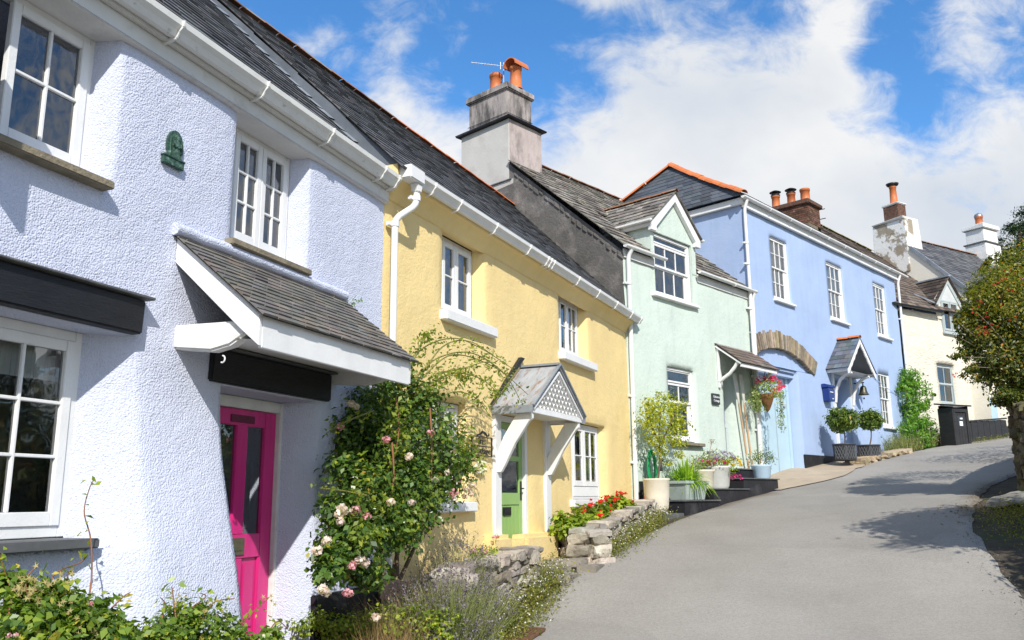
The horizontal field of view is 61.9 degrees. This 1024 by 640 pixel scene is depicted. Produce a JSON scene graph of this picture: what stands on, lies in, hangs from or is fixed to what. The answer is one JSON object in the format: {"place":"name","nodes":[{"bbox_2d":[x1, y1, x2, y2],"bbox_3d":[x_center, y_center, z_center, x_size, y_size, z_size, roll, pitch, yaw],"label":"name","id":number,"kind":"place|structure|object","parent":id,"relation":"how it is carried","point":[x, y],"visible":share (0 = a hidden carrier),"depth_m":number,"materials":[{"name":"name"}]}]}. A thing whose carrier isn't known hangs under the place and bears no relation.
{"place":"outdoors","nodes":[
{"label":"outdoors","id":0,"kind":"place"},
{"bbox_2d":[237,0,1023,323],"label":"sky","id":1,"kind":"structure","parent":0,"point":[842,101],"materials":[{"name":"blue"}]},
{"bbox_2d":[502,436,1023,639],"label":"road","id":2,"kind":"structure","parent":0,"point":[865,552],"depth_m":10.95,"materials":[{"name":"grey asphalt"}]},
{"bbox_2d":[505,627,545,639],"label":"drain grate","id":3,"kind":"object","parent":2,"relation":"on","point":[531,635],"visible":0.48,"depth_m":8.80,"materials":[{"name":"brown metal"}]},
{"bbox_2d":[490,585,571,639],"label":"fleabane","id":4,"kind":"object","parent":2,"relation":"on","point":[526,622],"visible":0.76,"depth_m":9.12,"materials":[{"name":"green plant"}]},
{"bbox_2d":[476,548,588,638],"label":"fleabane","id":5,"kind":"object","parent":2,"relation":"on","point":[536,590],"visible":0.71,"depth_m":9.97,"materials":[{"name":"green plant"}]},
{"bbox_2d":[582,505,676,562],"bbox_3d":[2.001,3.330,13.718,0.926,0.815,4.972,-5,-13,20],"label":"fleabane","id":6,"kind":"object","parent":2,"relation":"on","point":[639,528],"visible":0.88,"depth_m":13.48,"materials":[{"name":"green plant"}]},
{"bbox_2d":[514,474,1023,630],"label":"loose grit","id":7,"kind":"object","parent":2,"relation":"on","point":[958,544],"visible":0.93,"depth_m":11.63,"materials":[{"name":"grey gravel"}]},
{"bbox_2d":[972,433,1009,442],"bbox_3d":[15.948,3.891,28.290,3.179,0.480,0.672,8,-15,-36],"label":"fleabane","id":8,"kind":"object","parent":2,"relation":"on","point":[997,436],"visible":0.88,"depth_m":28.16,"materials":[{"name":"green plant"}]},
{"bbox_2d":[502,444,1023,623],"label":"ground","id":9,"kind":"structure","parent":0,"point":[1011,559],"depth_m":11.76,"materials":[{"name":"soil"}]},
{"bbox_2d":[0,0,418,639],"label":"cottage","id":10,"kind":"structure","parent":9,"relation":"on","point":[196,350],"depth_m":6.16,"materials":[{"name":"white paint"}]},
{"bbox_2d":[0,316,99,554],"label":"lower casement window","id":11,"kind":"structure","parent":10,"relation":"in","point":[40,364],"depth_m":5.57,"materials":[{"name":"white paint"}]},
{"bbox_2d":[0,0,114,190],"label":"upper casement window","id":12,"kind":"structure","parent":10,"relation":"in","point":[43,117],"depth_m":5.78,"materials":[{"name":"white paint"}]},
{"bbox_2d":[161,130,185,171],"bbox_3d":[-2.504,-1.277,6.343,0.059,0.289,0.215,-5,-13,21],"label":"wall plaque","id":13,"kind":"object","parent":10,"relation":"attached to","point":[172,156],"depth_m":6.33,"materials":[{"name":"green metal"}]},
{"bbox_2d":[220,393,275,639],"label":"door","id":14,"kind":"structure","parent":10,"relation":"in","point":[252,550],"depth_m":7.44,"materials":[{"name":"pink paint"}]},
{"bbox_2d":[224,127,311,275],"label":"upper casement window","id":15,"kind":"structure","parent":10,"relation":"in","point":[259,196],"depth_m":7.67,"materials":[{"name":"white paint"}]},
{"bbox_2d":[348,296,362,306],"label":"wall fern","id":16,"kind":"object","parent":10,"relation":"attached to","point":[356,301],"depth_m":8.52,"materials":[{"name":"green plant"}]},
{"bbox_2d":[304,323,528,621],"bbox_3d":[-1.060,1.332,8.728,1.500,2.803,5.080,-3,-12,13],"label":"climbing rose","id":17,"kind":"object","parent":10,"relation":"attached to","point":[355,532],"visible":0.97,"depth_m":7.91,"materials":[{"name":"green plant"}]},
{"bbox_2d":[379,577,422,605],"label":"edging slab","id":18,"kind":"structure","parent":9,"relation":"on","point":[387,589],"depth_m":8.45,"materials":[{"name":"grey stone"}]},
{"bbox_2d":[217,0,642,619],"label":"cottage","id":19,"kind":"structure","parent":9,"relation":"on","point":[467,254],"depth_m":11.82,"materials":[{"name":"yellow paint"}]},
{"bbox_2d":[412,399,477,512],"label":"lower casement window","id":20,"kind":"structure","parent":19,"relation":"in","point":[466,506],"depth_m":10.27,"materials":[{"name":"white paint"}]},
{"bbox_2d":[439,236,497,337],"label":"upper casement window","id":21,"kind":"structure","parent":19,"relation":"in","point":[456,296],"depth_m":11.09,"materials":[{"name":"white paint"}]},
{"bbox_2d":[473,460,486,474],"bbox_3d":[-0.400,1.854,10.711,0.084,0.192,0.292,-6,-13,24],"label":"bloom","id":22,"kind":"object","parent":19,"relation":"attached to","point":[483,471],"visible":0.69,"depth_m":10.70,"materials":[{"name":"white plant"}]},
{"bbox_2d":[471,431,492,456],"bbox_3d":[-0.393,1.567,10.833,0.062,0.326,0.572,-6,-13,24],"label":"house sign","id":23,"kind":"object","parent":19,"relation":"attached to","point":[487,437],"visible":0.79,"depth_m":10.88,"materials":[{"name":"black metal"}]},
{"bbox_2d":[501,422,523,537],"bbox_3d":[-0.013,2.317,11.680,0.104,1.795,0.770,-6,-13,24],"label":"door","id":24,"kind":"structure","parent":19,"relation":"in","point":[511,502],"depth_m":11.77,"materials":[{"name":"green paint"}]},
{"bbox_2d":[558,296,597,371],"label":"upper casement window","id":25,"kind":"structure","parent":19,"relation":"in","point":[568,320],"depth_m":14.58,"materials":[{"name":"white paint"}]},
{"bbox_2d":[570,424,604,506],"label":"lower casement window","id":26,"kind":"structure","parent":19,"relation":"in","point":[584,444],"depth_m":14.86,"materials":[{"name":"white paint"}]},
{"bbox_2d":[371,563,524,639],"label":"lavender bush","id":27,"kind":"object","parent":9,"relation":"on","point":[446,594],"visible":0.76,"depth_m":7.65,"materials":[{"name":"green plant"}]},
{"bbox_2d":[416,530,505,600],"bbox_3d":[-0.548,2.770,9.147,0.984,1.025,1.018,-1,-12,0],"label":"lavender bush","id":28,"kind":"object","parent":9,"relation":"on","point":[464,555],"visible":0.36,"depth_m":9.21,"materials":[{"name":"green plant"}]},
{"bbox_2d":[422,545,542,607],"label":"garden wall","id":29,"kind":"structure","parent":9,"relation":"on","point":[526,555],"depth_m":9.89,"materials":[{"name":"stone"}]},
{"bbox_2d":[467,544,502,559],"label":"bedding flowers","id":30,"kind":"object","parent":29,"relation":"on","point":[494,551],"visible":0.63,"depth_m":9.77,"materials":[{"name":"green plant"}]},
{"bbox_2d":[449,576,532,635],"bbox_3d":[-0.291,2.946,8.818,1.046,0.647,0.920,-1,-12,0],"label":"lavender bush","id":31,"kind":"object","parent":9,"relation":"on","point":[512,609],"visible":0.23,"depth_m":8.77,"materials":[{"name":"green plant"}]},
{"bbox_2d":[539,558,604,585],"bbox_3d":[0.694,3.304,11.199,0.874,0.265,1.289,-6,-13,24],"label":"stone step","id":32,"kind":"object","parent":9,"relation":"on","point":[583,565],"visible":0.6,"depth_m":11.31,"materials":[{"name":"grey stone"}]},
{"bbox_2d":[437,57,779,499],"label":"cottage","id":33,"kind":"structure","parent":9,"relation":"on","point":[688,338],"depth_m":19.31,"materials":[{"name":"paint"}]},
{"bbox_2d":[471,62,503,82],"bbox_3d":[-0.537,-6.067,21.236,0.970,0.800,0.044,2,-12,-10],"label":"tv aerial","id":34,"kind":"object","parent":33,"relation":"attached to","point":[492,64],"visible":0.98,"depth_m":21.29,"materials":[{"name":"metal"}]},
{"bbox_2d":[647,449,663,478],"bbox_3d":[2.824,2.931,16.895,0.146,0.769,0.698,-11,-16,41],"label":"garden hose","id":35,"kind":"object","parent":33,"relation":"attached to","point":[650,452],"visible":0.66,"depth_m":16.79,"materials":[{"name":"green rubber"}]},
{"bbox_2d":[612,233,699,308],"bbox_3d":[3.264,-1.064,19.164,1.040,1.820,1.940,-11,-16,41],"label":"dormer sash window","id":36,"kind":"structure","parent":33,"relation":"in","point":[672,276],"depth_m":19.39,"materials":[{"name":"white paint"}]},
{"bbox_2d":[667,367,705,446],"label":"sash window","id":37,"kind":"structure","parent":33,"relation":"in","point":[680,380],"depth_m":18.76,"materials":[{"name":"white paint"}]},
{"bbox_2d":[711,393,719,404],"bbox_3d":[4.618,1.791,19.342,0.051,0.240,0.320,-11,-16,41],"label":"house sign","id":38,"kind":"object","parent":33,"relation":"attached to","point":[715,398],"visible":1,"depth_m":19.30,"materials":[{"name":"metal"}]},
{"bbox_2d":[745,372,787,432],"bbox_3d":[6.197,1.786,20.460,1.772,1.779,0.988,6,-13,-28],"label":"hanging basket","id":39,"kind":"object","parent":33,"relation":"attached to","point":[766,399],"visible":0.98,"depth_m":20.30,"materials":[{"name":"wicker"}]},
{"bbox_2d":[559,499,657,563],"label":"garden wall","id":40,"kind":"structure","parent":9,"relation":"on","point":[580,540],"depth_m":11.80,"materials":[{"name":"stone"}]},
{"bbox_2d":[656,468,779,520],"bbox_3d":[4.171,3.853,17.745,0.811,1.575,4.893,-11,-16,41],"label":"stepped ledge","id":41,"kind":"object","parent":9,"relation":"on","point":[748,485],"visible":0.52,"depth_m":17.69,"materials":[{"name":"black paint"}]},
{"bbox_2d":[633,387,695,512],"bbox_3d":[2.991,2.509,16.765,0.850,2.490,1.713,-9,-14,34],"label":"potted shrub","id":42,"kind":"object","parent":41,"relation":"on","point":[656,489],"visible":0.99,"depth_m":16.56,"materials":[{"name":"green plant"}]},
{"bbox_2d":[667,455,717,499],"bbox_3d":[3.483,3.143,17.112,1.343,0.934,1.206,-4,-12,16],"label":"spider plant","id":43,"kind":"object","parent":41,"relation":"on","point":[685,484],"visible":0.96,"depth_m":16.79,"materials":[{"name":"green plant"}]},
{"bbox_2d":[685,439,721,487],"bbox_3d":[3.961,2.957,17.646,1.003,1.041,0.969,-1,-12,0],"label":"heather pot","id":44,"kind":"object","parent":41,"relation":"on","point":[707,474],"visible":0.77,"depth_m":17.43,"materials":[{"name":"beige ceramic"}]},
{"bbox_2d":[691,448,744,487],"bbox_3d":[4.233,3.115,17.933,1.207,0.846,1.107,-1,-12,0],"label":"petunia pot","id":45,"kind":"object","parent":41,"relation":"on","point":[723,477],"visible":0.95,"depth_m":17.64,"materials":[{"name":"ceramic"}]},
{"bbox_2d":[733,373,749,468],"bbox_3d":[5.346,2.448,19.861,0.431,2.422,0.062,8,-15,-36],"label":"oar","id":46,"kind":"object","parent":41,"relation":"on","point":[738,399],"visible":0.85,"depth_m":19.89,"materials":[{"name":"brown wood"}]},
{"bbox_2d":[739,375,752,464],"bbox_3d":[5.498,2.483,20.029,0.297,2.417,0.066,6,-14,-30],"label":"oar","id":47,"kind":"object","parent":41,"relation":"on","point":[742,392],"visible":0.85,"depth_m":20.09,"materials":[{"name":"brown wood"}]},
{"bbox_2d":[746,444,777,477],"bbox_3d":[5.656,3.206,19.389,0.744,0.791,0.471,1,-12,-10],"label":"hebe pot","id":48,"kind":"object","parent":41,"relation":"on","point":[761,471],"visible":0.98,"depth_m":19.23,"materials":[{"name":"ceramic"}]},
{"bbox_2d":[594,162,912,473],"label":"house","id":49,"kind":"structure","parent":9,"relation":"on","point":[826,310],"depth_m":23.65,"materials":[{"name":"paint"}]},
{"bbox_2d":[743,236,796,307],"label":"sash window","id":50,"kind":"structure","parent":49,"relation":"in","point":[777,248],"depth_m":23.11,"materials":[{"name":"white paint"}]},
{"bbox_2d":[758,374,793,473],"bbox_3d":[6.564,2.845,21.760,0.080,2.900,2.310,-12,-16,42],"label":"garage door","id":51,"kind":"structure","parent":49,"relation":"in","point":[775,440],"depth_m":22.07,"materials":[{"name":"blue paint"}]},
{"bbox_2d":[821,384,834,401],"bbox_3d":[8.822,2.027,23.753,0.205,0.480,0.500,-12,-16,42],"label":"post box","id":52,"kind":"object","parent":49,"relation":"attached to","point":[828,391],"visible":1,"depth_m":23.63,"materials":[{"name":"blue metal"}]},
{"bbox_2d":[826,262,850,326],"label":"sash window","id":53,"kind":"structure","parent":49,"relation":"in","point":[837,314],"depth_m":25.67,"materials":[{"name":"white paint"}]},
{"bbox_2d":[854,382,868,398],"bbox_3d":[10.333,2.091,25.188,0.380,0.518,0.312,-3,-12,10],"label":"door bell","id":54,"kind":"object","parent":49,"relation":"attached to","point":[863,389],"depth_m":25.12,"materials":[{"name":"brown metal"}]},
{"bbox_2d":[873,283,893,341],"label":"sash window","id":55,"kind":"structure","parent":49,"relation":"in","point":[878,291],"depth_m":28.17,"materials":[{"name":"white paint"}]},
{"bbox_2d":[878,373,898,429],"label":"sash window","id":56,"kind":"structure","parent":49,"relation":"in","point":[883,379],"depth_m":27.30,"materials":[{"name":"white paint"}]},
{"bbox_2d":[842,449,912,464],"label":"stone kerb","id":57,"kind":"structure","parent":9,"relation":"on","point":[886,454],"depth_m":23.60,"materials":[{"name":"beige stone"}]},
{"bbox_2d":[878,424,940,451],"bbox_3d":[12.852,3.744,27.203,1.273,1.171,4.471,-11,-16,40],"label":"wild border","id":58,"kind":"object","parent":9,"relation":"on","point":[901,444],"visible":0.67,"depth_m":26.33,"materials":[{"name":"green plant"}]},
{"bbox_2d":[818,224,1008,442],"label":"cottage","id":59,"kind":"structure","parent":9,"relation":"on","point":[928,324],"depth_m":30.40,"materials":[{"name":"white paint"}]},
{"bbox_2d":[895,364,940,449],"bbox_3d":[13.297,2.988,28.074,1.335,3.052,3.709,-10,-15,36],"label":"creeper","id":60,"kind":"object","parent":59,"relation":"attached to","point":[909,383],"visible":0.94,"depth_m":27.71,"materials":[{"name":"green plant"}]},
{"bbox_2d":[914,300,962,336],"bbox_3d":[15.648,-0.033,31.212,1.480,1.630,0.960,7,-14,-31],"label":"dormer casement window","id":61,"kind":"structure","parent":59,"relation":"in","point":[947,326],"depth_m":30.87,"materials":[{"name":"grey paint"}]},
{"bbox_2d":[937,364,965,407],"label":"sash window","id":62,"kind":"structure","parent":59,"relation":"in","point":[945,377],"depth_m":30.51,"materials":[{"name":"grey paint"}]},
{"bbox_2d":[990,400,997,418],"bbox_3d":[17.585,3.693,31.136,0.550,1.700,0.070,7,-14,-31],"label":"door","id":63,"kind":"structure","parent":59,"relation":"in","point":[994,412],"depth_m":31.20,"materials":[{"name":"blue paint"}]},
{"bbox_2d":[871,182,1022,420],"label":"house","id":64,"kind":"structure","parent":9,"relation":"on","point":[900,244],"depth_m":34.07,"materials":[{"name":"paint"}]},
{"bbox_2d":[934,403,971,445],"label":"bin store","id":65,"kind":"structure","parent":9,"relation":"on","point":[954,424],"depth_m":27.41,"materials":[{"name":"black wood"}]},
{"bbox_2d":[955,413,968,444],"bbox_3d":[14.421,3.599,27.347,0.476,1.240,0.132,7,-14,-31],"label":"door","id":66,"kind":"structure","parent":65,"relation":"in","point":[960,417],"depth_m":27.37,"materials":[{"name":"wood"}]},
{"bbox_2d":[918,501,1023,529],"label":"leaf litter","id":67,"kind":"object","parent":9,"relation":"on","point":[983,513],"visible":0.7,"depth_m":12.87,"materials":[{"name":"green plant"}]},
{"bbox_2d":[944,491,1023,549],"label":"fleabane","id":68,"kind":"object","parent":9,"relation":"on","point":[1016,516],"visible":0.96,"depth_m":12.22,"materials":[{"name":"green plant"}]},
{"bbox_2d":[969,418,1007,441],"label":"black wall","id":69,"kind":"structure","parent":9,"relation":"on","point":[993,427],"depth_m":28.71,"materials":[{"name":"black wood"}]},
{"bbox_2d":[985,491,1023,506],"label":"verge stone","id":70,"kind":"object","parent":9,"relation":"on","point":[1017,496],"visible":0.84,"depth_m":13.10,"materials":[{"name":"stone"}]},
{"bbox_2d":[997,222,1023,272],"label":"conifer tree","id":71,"kind":"object","parent":9,"relation":"on","point":[1019,230],"visible":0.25,"depth_m":45.73,"materials":[{"name":"green plant"}]},
{"bbox_2d":[1000,205,1023,242],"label":"conifer tree","id":72,"kind":"object","parent":9,"relation":"on","point":[1020,213],"visible":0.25,"depth_m":49.29,"materials":[{"name":"green plant"}]},
{"bbox_2d":[1008,398,1023,490],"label":"garden wall","id":73,"kind":"structure","parent":9,"relation":"on","point":[1016,422],"depth_m":13.95,"materials":[{"name":"stone"}]},
{"bbox_2d":[946,239,1023,410],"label":"fuchsia hedge","id":74,"kind":"object","parent":73,"relation":"on","point":[1001,358],"visible":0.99,"depth_m":14.28,"materials":[{"name":"green plant"}]},
{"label":"soil bed","id":75,"kind":"structure","parent":9,"relation":"on","visible":0},
{"bbox_2d":[549,503,588,540],"bbox_3d":[0.833,2.913,12.272,0.651,0.539,0.692,-1,-12,0],"label":"geranium","id":76,"kind":"object","parent":75,"relation":"on","point":[563,523],"visible":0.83,"depth_m":12.12,"materials":[{"name":"green plant"}]},
{"bbox_2d":[579,496,616,519],"bbox_3d":[1.233,2.940,13.111,0.439,0.480,1.407,-6,-13,22],"label":"geranium","id":77,"kind":"object","parent":75,"relation":"on","point":[598,512],"visible":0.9,"depth_m":13.02,"materials":[{"name":"green plant"}]},
{"bbox_2d":[604,490,636,508],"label":"geranium","id":78,"kind":"object","parent":75,"relation":"on","point":[616,502],"visible":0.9,"depth_m":14.44,"materials":[{"name":"green plant"}]},
{"bbox_2d":[770,461,864,489],"bbox_3d":[7.853,3.838,21.682,1.783,0.955,6.300,-12,-16,42],"label":"concrete apron","id":79,"kind":"object","parent":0,"point":[791,477],"visible":0.62,"depth_m":21.18,"materials":[{"name":"beige concrete"}]},
{"bbox_2d":[822,405,861,460],"bbox_3d":[8.812,3.013,22.749,0.977,1.468,1.034,-6,-13,26],"label":"topiary tree","id":80,"kind":"object","parent":79,"relation":"on","point":[840,420],"visible":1,"depth_m":22.51,"materials":[{"name":"green plant"}]},
{"bbox_2d":[854,407,884,460],"bbox_3d":[10.111,3.210,24.019,0.853,1.555,1.043,-6,-13,26],"label":"topiary tree","id":81,"kind":"object","parent":79,"relation":"on","point":[872,420],"visible":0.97,"depth_m":23.93,"materials":[{"name":"green plant"}]},
{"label":"flower bed","id":82,"kind":"structure","parent":0,"visible":0},
{"bbox_2d":[0,476,149,639],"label":"rose bush","id":83,"kind":"object","parent":82,"relation":"on","point":[41,610],"visible":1,"depth_m":4.41,"materials":[{"name":"green plant"}]},
{"bbox_2d":[137,577,287,639],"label":"rose bush","id":84,"kind":"object","parent":82,"relation":"on","point":[177,625],"visible":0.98,"depth_m":5.31,"materials":[{"name":"green plant"}]},
{"bbox_2d":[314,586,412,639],"bbox_3d":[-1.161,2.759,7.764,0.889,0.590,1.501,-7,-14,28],"label":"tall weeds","id":85,"kind":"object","parent":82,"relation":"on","point":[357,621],"visible":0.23,"depth_m":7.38,"materials":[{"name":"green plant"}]},
{"bbox_2d":[276,602,464,639],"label":"ground cover","id":86,"kind":"object","parent":82,"relation":"on","point":[322,621],"visible":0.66,"depth_m":7.38,"materials":[{"name":"green plant"}]},
{"bbox_2d":[328,590,464,639],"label":"dry grass","id":87,"kind":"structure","parent":82,"relation":"on","point":[407,635],"depth_m":7.18,"materials":[{"name":"beige plant"}]},
{"bbox_2d":[338,556,519,638],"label":"dry twigs","id":88,"kind":"object","parent":82,"relation":"on","point":[404,598],"visible":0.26,"depth_m":7.79,"materials":[{"name":"brown plant"}]},
{"bbox_2d":[397,613,506,639],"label":"lavender bush","id":89,"kind":"object","parent":82,"relation":"on","point":[471,634],"visible":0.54,"depth_m":7.39,"materials":[{"name":"green plant"}]}
]}

